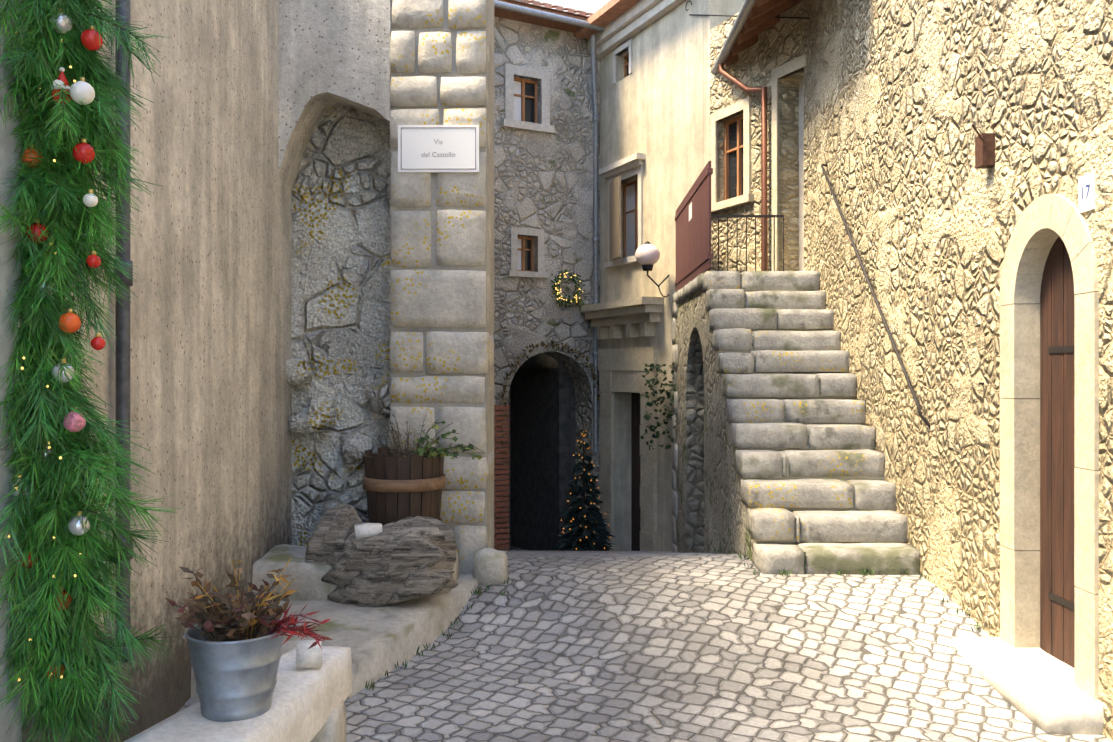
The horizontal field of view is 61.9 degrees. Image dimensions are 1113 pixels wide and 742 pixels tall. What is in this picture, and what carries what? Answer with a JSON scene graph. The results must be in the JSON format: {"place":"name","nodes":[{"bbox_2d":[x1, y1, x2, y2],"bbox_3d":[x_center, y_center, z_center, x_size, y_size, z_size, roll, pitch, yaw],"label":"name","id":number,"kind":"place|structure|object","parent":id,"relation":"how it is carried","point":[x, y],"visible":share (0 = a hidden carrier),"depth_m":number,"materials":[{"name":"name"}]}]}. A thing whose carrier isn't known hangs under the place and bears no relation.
{"place":"outdoors","nodes":[
{"label":"outdoors","id":0,"kind":"place"},
{"bbox_2d":[21,8,100,657],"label":"garland bauble caps","id":1,"kind":"object","parent":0,"point":[83,140],"visible":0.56,"depth_m":2.96,"materials":[{"name":"gold metal"}]},
{"bbox_2d":[0,0,291,741],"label":"plaster wall","id":2,"kind":"structure","parent":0,"point":[211,341],"depth_m":4.84,"materials":[{"name":"beige paint"}]},
{"bbox_2d":[0,33,21,741],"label":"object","id":3,"kind":"structure","parent":2,"relation":"attached to","point":[8,144],"depth_m":2.89,"materials":[{"name":"paint"}]},
{"bbox_2d":[0,0,183,741],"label":"christmas garland","id":4,"kind":"object","parent":2,"relation":"on","point":[65,547],"depth_m":2.98},
{"bbox_2d":[7,39,80,680],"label":"garland fairy lights","id":5,"kind":"object","parent":4,"relation":"on","point":[22,368],"visible":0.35,"depth_m":2.91},
{"bbox_2d":[21,147,80,681],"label":"christmas baubles","id":6,"kind":"object","parent":4,"relation":"on","point":[72,322],"visible":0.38,"depth_m":2.94,"materials":[{"name":"orange"}]},
{"bbox_2d":[13,81,97,497],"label":"christmas baubles","id":7,"kind":"object","parent":4,"relation":"on","point":[81,90],"visible":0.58,"depth_m":2.90,"materials":[{"name":"white plastic"}]},
{"bbox_2d":[51,67,71,104],"bbox_3d":[-1.564,-0.902,2.931,0.060,0.118,0.066,0,0,1],"label":"ornament","id":8,"kind":"object","parent":4,"relation":"hanging from","point":[61,77],"depth_m":2.92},
{"bbox_2d":[17,29,105,610],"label":"christmas baubles","id":9,"kind":"object","parent":4,"relation":"on","point":[87,38],"visible":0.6,"depth_m":2.96,"materials":[{"name":"red plastic"}]},
{"bbox_2d":[34,12,90,535],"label":"christmas baubles","id":10,"kind":"object","parent":4,"relation":"hanging from","point":[63,26],"visible":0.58,"depth_m":2.95,"materials":[{"name":"silver metal"}]},
{"bbox_2d":[63,412,85,431],"bbox_3d":[-1.535,0.162,2.953,0.066,0.066,0.066,0,0,1],"label":"christmas bauble","id":11,"kind":"object","parent":4,"relation":"on","point":[70,425],"visible":0.9,"depth_m":2.93,"materials":[{"name":"pink glass"}]},
{"bbox_2d":[115,0,134,662],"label":"downpipe","id":12,"kind":"object","parent":2,"relation":"attached to","point":[122,367],"visible":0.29,"depth_m":3.72,"materials":[{"name":"grey metal"}]},
{"bbox_2d":[113,260,132,560],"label":"pipe brackets","id":13,"kind":"object","parent":12,"relation":"attached to","point":[124,279],"visible":0.48,"depth_m":3.71,"materials":[{"name":"grey metal"}]},
{"bbox_2d":[279,0,389,189],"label":"wall","id":14,"kind":"structure","parent":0,"point":[333,52],"depth_m":6.56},
{"bbox_2d":[391,0,493,548],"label":"joint","id":15,"kind":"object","parent":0,"point":[487,404],"visible":0.22,"depth_m":6.56,"materials":[{"name":"beige concrete"}]},
{"bbox_2d":[389,0,493,573],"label":"stone blocks","id":16,"kind":"structure","parent":15,"relation":"attached to","point":[440,298],"depth_m":6.54,"materials":[{"name":"grey stone"}]},
{"bbox_2d":[390,0,599,549],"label":"stone wall","id":17,"kind":"structure","parent":0,"point":[544,181],"depth_m":13.41,"materials":[{"name":"grey stone"}]},
{"bbox_2d":[494,0,587,32],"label":"roof eave","id":18,"kind":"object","parent":17,"relation":"attached to","point":[515,16],"depth_m":13.07,"materials":[{"name":"brown wood"}]},
{"bbox_2d":[508,353,574,550],"bbox_3d":[-1.489,1.206,15.953,3.638,5.500,4.872,0,0,1],"label":"archway opening","id":19,"kind":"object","parent":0,"point":[541,431],"depth_m":14.56,"materials":[{"name":"black"}]},
{"bbox_2d":[528,0,609,15],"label":"sky","id":20,"kind":"structure","parent":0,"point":[590,6],"depth_m":23.14,"materials":[{"name":"paint"}]},
{"bbox_2d":[574,0,639,38],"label":"roof edge","id":21,"kind":"object","parent":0,"point":[609,12],"depth_m":12.83,"materials":[{"name":"brown wood"}]},
{"bbox_2d":[609,176,620,260],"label":"cream window shutters","id":22,"kind":"object","parent":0,"point":[614,219],"depth_m":13.03,"materials":[{"name":"beige wood"}]},
{"bbox_2d":[177,545,1112,741],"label":"ground cobbles","id":23,"kind":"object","parent":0,"point":[611,646],"visible":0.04,"depth_m":5.08,"materials":[{"name":"grey stone"}]},
{"bbox_2d":[124,646,351,741],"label":"bench slab","id":24,"kind":"structure","parent":23,"relation":"on","point":[306,702],"depth_m":3.43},
{"bbox_2d":[184,618,283,721],"bbox_3d":[-1.140,1.062,3.308,0.348,0.293,0.348,0,0,1],"label":"galvanised bucket","id":25,"kind":"object","parent":24,"relation":"on","point":[235,680],"visible":0.79,"depth_m":3.19,"materials":[{"name":"silver metal"}]},
{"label":"bucket soil","id":26,"kind":"structure","parent":25,"relation":"in","visible":0},
{"bbox_2d":[165,567,290,640],"bbox_3d":[-1.139,0.836,3.309,0.414,0.285,0.535,0,0,1],"label":"dried plant","id":27,"kind":"object","parent":26,"relation":"on","point":[210,620],"visible":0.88,"depth_m":3.23,"materials":[{"name":"brown plant"}]},
{"bbox_2d":[191,558,296,640],"bbox_3d":[-1.090,0.814,3.294,0.358,0.327,0.354,0,0,18],"label":"leafy plant","id":28,"kind":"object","parent":26,"relation":"on","point":[288,592],"depth_m":3.27,"materials":[{"name":"brown plant"}]},
{"bbox_2d":[255,604,332,649],"bbox_3d":[-0.930,0.898,3.238,0.266,0.160,0.271,0,0,1],"label":"red plant","id":29,"kind":"object","parent":26,"relation":"on","point":[285,628],"visible":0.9,"depth_m":3.27,"materials":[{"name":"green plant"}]},
{"bbox_2d":[296,640,321,668],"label":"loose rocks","id":30,"kind":"object","parent":24,"relation":"on","point":[309,658],"visible":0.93,"depth_m":3.73,"materials":[{"name":"white stone"}]},
{"bbox_2d":[310,700,345,741],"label":"bench supports","id":31,"kind":"object","parent":23,"relation":"on","point":[333,729],"visible":0.25,"depth_m":3.80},
{"bbox_2d":[191,574,477,698],"bbox_3d":[-1.231,1.587,5.592,1.487,0.339,1.815,0,0,1],"label":"stone ledge","id":32,"kind":"object","parent":23,"relation":"on","point":[379,641],"visible":0.25,"depth_m":5.44,"materials":[{"name":"grey stone"}]},
{"bbox_2d":[252,544,458,600],"bbox_3d":[-1.330,1.346,6.203,1.327,0.284,0.693,0,0,1],"label":"stone ledge","id":33,"kind":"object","parent":23,"relation":"on","point":[307,583],"depth_m":5.88,"materials":[{"name":"stone"}]},
{"bbox_2d":[305,504,361,567],"bbox_3d":[-1.431,1.145,6.000,0.362,0.574,0.264,0,0,1],"label":"upright stump root","id":34,"kind":"object","parent":33,"relation":"on","point":[333,530],"visible":0.5,"depth_m":5.93,"materials":[{"name":"grey stone"}]},
{"bbox_2d":[321,516,459,606],"bbox_3d":[-1.054,1.211,5.876,0.918,0.608,0.449,0,0,1],"label":"rock","id":35,"kind":"object","parent":33,"relation":"on","point":[405,559],"visible":0.92,"depth_m":5.72,"materials":[{"name":"grey stone"}]},
{"bbox_2d":[354,523,381,540],"bbox_3d":[-1.194,1.024,5.883,0.196,0.114,0.166,0,0,1],"label":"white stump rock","id":36,"kind":"object","parent":35,"relation":"on","point":[362,530],"visible":0.64,"depth_m":5.83,"materials":[{"name":"white stone"}]},
{"bbox_2d":[364,447,443,525],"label":"tub staves","id":37,"kind":"object","parent":33,"relation":"on","point":[384,508],"visible":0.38,"depth_m":6.06,"materials":[{"name":"brown wood"}]},
{"bbox_2d":[363,473,445,522],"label":"tub hoops","id":38,"kind":"object","parent":37,"relation":"attached to","point":[399,486],"visible":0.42,"depth_m":6.04,"materials":[{"name":"brown wood"}]},
{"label":"tub soil","id":39,"kind":"structure","parent":37,"relation":"in","visible":0},
{"bbox_2d":[364,413,452,462],"bbox_3d":[-1.032,0.449,6.307,0.515,0.338,0.550,0,0,-24],"label":"potted plant","id":40,"kind":"object","parent":39,"relation":"on","point":[398,450],"visible":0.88,"depth_m":6.29,"materials":[{"name":"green plant"}]},
{"bbox_2d":[412,420,483,459],"bbox_3d":[-0.721,0.470,6.065,0.472,0.296,0.356,0,0,1],"label":"potted plant","id":41,"kind":"object","parent":39,"relation":"on","point":[420,451],"visible":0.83,"depth_m":6.15,"materials":[{"name":"green plant"}]},
{"bbox_2d":[473,547,507,585],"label":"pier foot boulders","id":42,"kind":"object","parent":23,"relation":"on","point":[490,566],"visible":0.83,"depth_m":6.34,"materials":[{"name":"stone"}]},
{"bbox_2d":[548,429,614,550],"bbox_3d":[0.376,1.755,12.972,0.976,1.901,1.023,0,0,1],"label":"christmas tree","id":43,"kind":"object","parent":23,"relation":"on","point":[575,534],"depth_m":12.83,"materials":[{"name":"green plant"}]},
{"bbox_2d":[557,431,610,550],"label":"christmas tree lights","id":44,"kind":"object","parent":43,"relation":"on","point":[590,489],"visible":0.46,"depth_m":12.84},
{"bbox_2d":[365,547,1092,728],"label":"grass tufts","id":45,"kind":"object","parent":23,"relation":"on","point":[476,592],"visible":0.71,"depth_m":6.19,"materials":[{"name":"green plant"}]},
{"bbox_2d":[672,271,919,574],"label":"stone stairs","id":46,"kind":"structure","parent":23,"relation":"on","point":[877,526],"depth_m":7.34,"materials":[{"name":"grey stone"}]},
{"bbox_2d":[709,215,783,272],"bbox_3d":[2.007,-1.301,9.805,0.792,0.695,0.020,0,0,1],"label":"metal railing","id":47,"kind":"object","parent":46,"relation":"on","point":[730,216],"visible":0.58,"depth_m":9.80,"materials":[{"name":"grey"}]},
{"bbox_2d":[772,54,806,270],"bbox_3d":[2.462,-2.108,9.750,0.070,2.270,0.560,0,0,-24],"label":"door frame","id":48,"kind":"object","parent":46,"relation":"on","point":[791,66],"visible":0.64,"depth_m":9.92,"materials":[{"name":"stone"}]},
{"bbox_2d":[952,636,1103,734],"bbox_3d":[2.542,1.586,4.738,0.630,0.180,1.068,0,0,1],"label":"door threshold","id":49,"kind":"object","parent":23,"relation":"on","point":[1038,689],"depth_m":4.52,"materials":[{"name":"stone"}]},
{"bbox_2d":[647,271,668,286],"bbox_3d":[1.306,-1.178,11.905,0.312,0.202,0.204,0,0,1],"label":"lamp bracket","id":50,"kind":"object","parent":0,"point":[654,281],"visible":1,"depth_m":11.88,"materials":[{"name":"black metal"}]},
{"bbox_2d":[642,241,652,270],"bbox_3d":[1.161,-1.464,11.817,0.150,0.370,0.150,0,0,1],"label":"lamp fitting","id":51,"kind":"object","parent":50,"relation":"attached to","point":[647,267],"visible":0.81,"depth_m":11.77,"materials":[{"name":"black metal"}]},
{"bbox_2d":[600,0,744,550],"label":"building wall","id":52,"kind":"structure","parent":0,"point":[655,106],"depth_m":12.24,"materials":[{"name":"beige paint"}]},
{"bbox_2d":[675,274,905,572],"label":"staircase side wall","id":53,"kind":"structure","parent":0,"point":[712,511],"depth_m":9.03,"materials":[{"name":"grey stone"}]},
{"bbox_2d":[671,298,677,551],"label":"stair block quoins","id":54,"kind":"object","parent":53,"relation":"attached to","point":[674,447],"visible":0.58,"depth_m":11.70,"materials":[{"name":"grey stone"}]},
{"bbox_3d":[-4.210,-2.844,16.369,7.275,15.000,4.154,0,0,1],"label":"wall","id":55,"kind":"object","parent":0,"visible":0},
{"bbox_2d":[292,32,390,546],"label":"stone niche wall","id":56,"kind":"structure","parent":55,"relation":"attached to","point":[341,263],"depth_m":6.96,"materials":[{"name":"grey stone"}]},
{"bbox_2d":[286,358,390,522],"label":"stones","id":57,"kind":"object","parent":56,"relation":"in","point":[318,417],"depth_m":6.80,"materials":[{"name":"grey stone"}]},
{"bbox_2d":[398,125,478,172],"bbox_3d":[-0.830,-1.563,6.528,0.570,0.330,0.022,0,0,1],"label":"street sign","id":58,"kind":"object","parent":55,"relation":"attached to","point":[417,143],"visible":1,"depth_m":6.52,"materials":[{"name":"white"}]},
{"bbox_2d":[422,152,454,156],"bbox_3d":[-0.830,-1.520,6.516,0.236,0.035,0.001,0,0,1],"label":"sign lettering","id":59,"kind":"object","parent":58,"relation":"attached to","point":[438,156],"visible":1,"depth_m":6.51,"materials":[{"name":"grey"}]},
{"bbox_2d":[401,127,475,169],"bbox_3d":[-0.830,-1.563,6.516,0.530,0.296,0.002,0,0,1],"label":"sign border","id":60,"kind":"object","parent":55,"relation":"attached to","point":[435,127],"visible":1,"depth_m":6.52,"materials":[{"name":"grey"}]},
{"bbox_2d":[494,405,508,549],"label":"brick pillar","id":61,"kind":"structure","parent":55,"relation":"attached to","point":[504,503],"depth_m":12.98,"materials":[{"name":"red brick"}]},
{"bbox_2d":[514,78,536,122],"bbox_3d":[-0.483,-3.864,13.342,0.410,0.660,0.260,0,0,1],"label":"window frame","id":62,"kind":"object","parent":55,"relation":"on","point":[522,95],"depth_m":13.34,"materials":[{"name":"brown wood"}]},
{"bbox_2d":[514,81,520,120],"bbox_3d":[-0.585,-3.864,13.302,0.151,0.600,0.090,0,0,1],"label":"curtain","id":63,"kind":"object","parent":62,"relation":"attached to","point":[517,102],"depth_m":13.31,"materials":[{"name":"white fabric"}]},
{"bbox_2d":[525,83,533,122],"bbox_3d":[-0.494,-3.864,13.363,0.396,0.660,0.235,0,0,1],"label":"window pane","id":64,"kind":"structure","parent":62,"relation":"in","point":[529,105],"depth_m":13.41,"materials":[{"name":"black glass"}]},
{"bbox_2d":[518,236,533,271],"bbox_3d":[-0.483,-1.673,13.342,0.306,0.520,0.200,0,0,1],"label":"window frame","id":65,"kind":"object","parent":55,"relation":"attached to","point":[522,248],"depth_m":13.35,"materials":[{"name":"brown wood"}]},
{"bbox_2d":[518,239,520,269],"bbox_3d":[-0.556,-1.673,13.318,0.105,0.460,0.063,0,0,1],"label":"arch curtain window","id":66,"kind":"structure","parent":65,"relation":"attached to","point":[519,255],"depth_m":13.33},
{"bbox_2d":[525,239,529,270],"bbox_3d":[-0.494,-1.673,13.363,0.292,0.520,0.175,0,0,1],"label":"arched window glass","id":67,"kind":"object","parent":65,"relation":"in","point":[527,256],"depth_m":13.40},
{"bbox_2d":[501,63,553,133],"bbox_3d":[-0.414,-3.877,13.220,0.810,0.894,0.120,0,0,-29],"label":"window surround","id":68,"kind":"object","parent":55,"relation":"attached to","point":[543,78],"visible":0.83,"depth_m":13.20,"materials":[{"name":"stone"}]},
{"bbox_2d":[507,227,548,278],"bbox_3d":[-0.414,-1.683,13.220,0.630,0.700,0.120,0,0,-29],"label":"window surround","id":69,"kind":"object","parent":55,"relation":"attached to","point":[515,232],"visible":0.85,"depth_m":13.17,"materials":[{"name":"stone"}]},
{"bbox_2d":[519,368,550,368],"bbox_3d":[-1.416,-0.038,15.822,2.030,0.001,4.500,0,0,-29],"label":"rod","id":70,"kind":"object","parent":55,"relation":"attached to","point":[534,368],"depth_m":14.29,"materials":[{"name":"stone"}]},
{"bbox_2d":[494,0,604,31],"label":"roof gutter","id":71,"kind":"object","parent":55,"relation":"attached to","point":[540,13],"depth_m":12.78,"materials":[{"name":"metal"}]},
{"bbox_2d":[497,340,601,465],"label":"arch garland leaves","id":72,"kind":"object","parent":55,"relation":"attached to","point":[542,344],"visible":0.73,"depth_m":13.23,"materials":[{"name":"green plant"}]},
{"bbox_2d":[502,343,599,452],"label":"string lights","id":73,"kind":"object","parent":72,"relation":"attached to","point":[536,350],"visible":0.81,"depth_m":13.19},
{"bbox_2d":[507,0,592,17],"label":"roof tiles","id":74,"kind":"object","parent":55,"relation":"on","point":[557,9],"visible":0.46,"depth_m":12.99,"materials":[{"name":"brown tile"}]},
{"bbox_2d":[551,269,584,307],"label":"wreath leaves","id":75,"kind":"object","parent":55,"relation":"attached to","point":[557,279],"visible":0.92,"depth_m":13.44,"materials":[{"name":"green plant"}]},
{"bbox_2d":[555,272,582,301],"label":"wreath lights","id":76,"kind":"object","parent":75,"relation":"attached to","point":[560,289],"visible":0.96,"depth_m":13.37},
{"bbox_2d":[590,35,597,451],"bbox_3d":[0.555,-1.825,13.569,0.125,6.063,0.488,0,0,1],"label":"downpipe","id":77,"kind":"object","parent":55,"relation":"attached to","point":[595,211],"visible":0.94,"depth_m":13.74,"materials":[{"name":"metal"}]},
{"bbox_2d":[592,115,598,356],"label":"pipe brackets","id":78,"kind":"object","parent":77,"relation":"attached to","point":[595,239],"visible":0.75,"depth_m":13.73,"materials":[{"name":"grey metal"}]},
{"bbox_2d":[581,296,663,550],"bbox_3d":[0.904,0.977,12.954,0.430,3.881,1.960,0,0,-24],"label":"door surround","id":79,"kind":"object","parent":55,"relation":"attached to","point":[621,370],"visible":0.69,"depth_m":12.72,"materials":[{"name":"stone"}]},
{"bbox_2d":[599,153,645,267],"bbox_3d":[0.936,-2.224,13.056,0.648,1.440,1.116,0,0,1],"label":"window surround","id":80,"kind":"object","parent":55,"relation":"attached to","point":[626,168],"visible":0.56,"depth_m":12.84,"materials":[{"name":"beige stone"}]},
{"bbox_2d":[613,39,632,83],"bbox_3d":[0.956,-4.378,13.152,0.075,0.470,0.560,0,0,-24],"label":"window frame","id":81,"kind":"object","parent":55,"relation":"attached to","point":[624,46],"visible":0.64,"depth_m":13.11,"materials":[{"name":"paint"}]},
{"bbox_2d":[624,53,628,77],"bbox_3d":[1.073,-4.343,13.204,0.212,0.400,0.398,0,0,1],"label":"window","id":82,"kind":"structure","parent":55,"relation":"on","point":[626,56],"depth_m":13.36,"materials":[{"name":"brown wood"}]},
{"bbox_2d":[627,57,629,75],"bbox_3d":[1.095,-4.343,13.213,0.186,0.400,0.387,0,0,1],"label":"window pane","id":83,"kind":"structure","parent":82,"relation":"attached to","point":[628,67],"depth_m":13.35,"materials":[{"name":"glass"}]},
{"bbox_2d":[623,179,637,257],"bbox_3d":[1.142,-2.143,13.147,0.362,1.120,0.726,0,0,1],"label":"window","id":84,"kind":"structure","parent":55,"relation":"attached to","point":[635,182],"depth_m":13.31,"materials":[{"name":"brown wood"}]},
{"bbox_2d":[626,184,634,256],"bbox_3d":[1.074,-2.143,13.335,0.138,1.060,0.294,0,0,1],"label":"window pane","id":85,"kind":"structure","parent":84,"relation":"in","point":[630,223],"depth_m":13.35,"materials":[{"name":"glass"}]},
{"bbox_2d":[588,0,685,58],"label":"roof cornice","id":86,"kind":"structure","parent":55,"relation":"attached to","point":[635,19],"depth_m":12.65,"materials":[{"name":"paint"}]},
{"bbox_2d":[631,392,643,550],"bbox_3d":[1.288,1.609,13.124,0.050,2.625,0.860,0,0,-24],"label":"doorway","id":87,"kind":"structure","parent":55,"relation":"attached to","point":[635,472],"depth_m":13.40,"materials":[{"name":"brown wood"}]},
{"bbox_2d":[635,244,659,264],"bbox_3d":[1.161,-1.479,11.817,0.320,0.282,0.320,0,0,1],"label":"lamp globe","id":88,"kind":"object","parent":55,"relation":"attached to","point":[646,254],"visible":0.85,"depth_m":11.70,"materials":[{"name":"white glass"}]},
{"bbox_2d":[640,362,676,449],"bbox_3d":[1.333,0.451,11.860,0.168,1.141,0.682,0,0,-43],"label":"hanging plant","id":89,"kind":"object","parent":55,"relation":"attached to","point":[667,393],"visible":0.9,"depth_m":11.89,"materials":[{"name":"green plant"}]},
{"bbox_2d":[675,161,712,291],"bbox_3d":[1.516,-1.523,10.461,0.050,1.040,2.900,0,0,1],"label":"stair parapet panel","id":90,"kind":"object","parent":55,"relation":"attached to","point":[694,256],"visible":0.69,"depth_m":9.97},
{"bbox_2d":[689,202,691,220],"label":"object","id":91,"kind":"object","parent":90,"relation":"attached to","point":[690,211],"visible":1,"depth_m":10.36,"materials":[{"name":"white paper"}]},
{"bbox_2d":[710,97,753,212],"bbox_3d":[2.007,-2.474,10.719,0.476,1.178,0.850,0,0,1],"label":"window surround","id":92,"kind":"object","parent":55,"relation":"attached to","point":[723,114],"visible":0.75,"depth_m":10.64,"materials":[{"name":"beige stone"}]},
{"bbox_2d":[724,115,742,199],"bbox_3d":[2.126,-2.463,10.771,0.270,0.980,0.526,0,0,1],"label":"window frame","id":93,"kind":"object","parent":92,"relation":"in","point":[739,147],"depth_m":10.85,"materials":[{"name":"brown wood"}]},
{"bbox_2d":[729,119,742,198],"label":"window panes","id":94,"kind":"structure","parent":93,"relation":"attached to","point":[732,162],"depth_m":10.91,"materials":[{"name":"grey glass"}]},
{"bbox_2d":[711,0,755,73],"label":"roof gutter","id":95,"kind":"object","parent":55,"relation":"attached to","point":[743,14],"depth_m":9.70,"materials":[{"name":"metal"}]},
{"bbox_2d":[718,63,767,270],"bbox_3d":[2.070,-2.283,10.342,0.070,2.520,0.790,0,0,-29],"label":"copper downpipe","id":96,"kind":"object","parent":55,"relation":"attached to","point":[744,88],"visible":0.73,"depth_m":10.00,"materials":[{"name":"brown metal"}]},
{"bbox_2d":[689,14,809,18],"bbox_3d":[2.122,-3.978,10.403,0.987,0.901,2.208,0,0,1],"label":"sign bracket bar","id":97,"kind":"object","parent":55,"relation":"attached to","point":[737,15],"visible":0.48,"depth_m":10.63,"materials":[{"name":"black metal"}]},
{"bbox_2d":[710,0,805,270],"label":"rubble wall","id":98,"kind":"structure","parent":55,"relation":"attached to","point":[782,41],"depth_m":10.16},
{"bbox_2d":[799,80,803,270],"bbox_3d":[2.722,-1.998,9.843,0.040,2.250,0.420,0,0,-24],"label":"balcony door leaf","id":99,"kind":"object","parent":98,"relation":"attached to","point":[801,175],"visible":0.21,"depth_m":9.98,"materials":[{"name":"paint"}]},
{"bbox_2d":[725,0,801,66],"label":"roof eave","id":100,"kind":"object","parent":55,"relation":"attached to","point":[763,14],"visible":0.38,"depth_m":9.56,"materials":[{"name":"brown wood"}]},
{"bbox_2d":[821,164,929,427],"bbox_3d":[2.503,-0.771,7.491,0.109,2.348,2.530,0,0,1],"label":"iron handrail","id":101,"kind":"object","parent":55,"relation":"attached to","point":[923,418],"visible":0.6,"depth_m":7.07,"materials":[{"name":"metal"}]},
{"bbox_2d":[806,0,1112,740],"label":"rubble wall","id":102,"kind":"structure","parent":55,"relation":"attached to","point":[902,96],"depth_m":5.93,"materials":[{"name":"beige stone"}]},
{"bbox_2d":[971,124,994,168],"bbox_3d":[2.436,-1.281,5.285,0.110,0.214,0.230,0,0,30],"label":"wall box","id":103,"kind":"object","parent":102,"relation":"attached to","point":[984,150],"visible":1,"depth_m":5.28,"materials":[{"name":"brown metal"}]},
{"bbox_2d":[999,194,1098,699],"bbox_3d":[2.630,0.403,4.715,0.320,2.594,0.940,0,0,1],"label":"arched door surround","id":104,"kind":"object","parent":102,"relation":"attached to","point":[1044,223],"visible":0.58,"depth_m":5.00,"materials":[{"name":"beige stone"}]},
{"bbox_2d":[1040,236,1077,668],"bbox_3d":[2.630,0.402,4.715,0.040,2.290,0.594,0,0,1],"label":"door leaf","id":105,"kind":"object","parent":104,"relation":"in","point":[1057,424],"visible":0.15,"depth_m":4.83,"materials":[{"name":"brown wood"}]},
{"bbox_2d":[1048,345,1074,610],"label":"door hinges","id":106,"kind":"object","parent":105,"relation":"attached to","point":[1052,596],"depth_m":4.79,"materials":[{"name":"grey metal"}]},
{"bbox_2d":[1078,172,1094,212],"bbox_3d":[2.480,-0.832,4.338,0.014,0.170,0.120,0,0,1],"label":"house number tile","id":107,"kind":"object","parent":102,"relation":"attached to","point":[1085,204],"visible":0.86,"depth_m":4.33,"materials":[{"name":"white ceramic"}]},
{"bbox_2d":[1082,184,1089,199],"bbox_3d":[2.471,-0.835,4.329,0.001,0.062,0.071,0,0,1],"label":"house number","id":108,"kind":"object","parent":107,"relation":"on","point":[1087,191],"visible":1,"depth_m":4.33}
]}

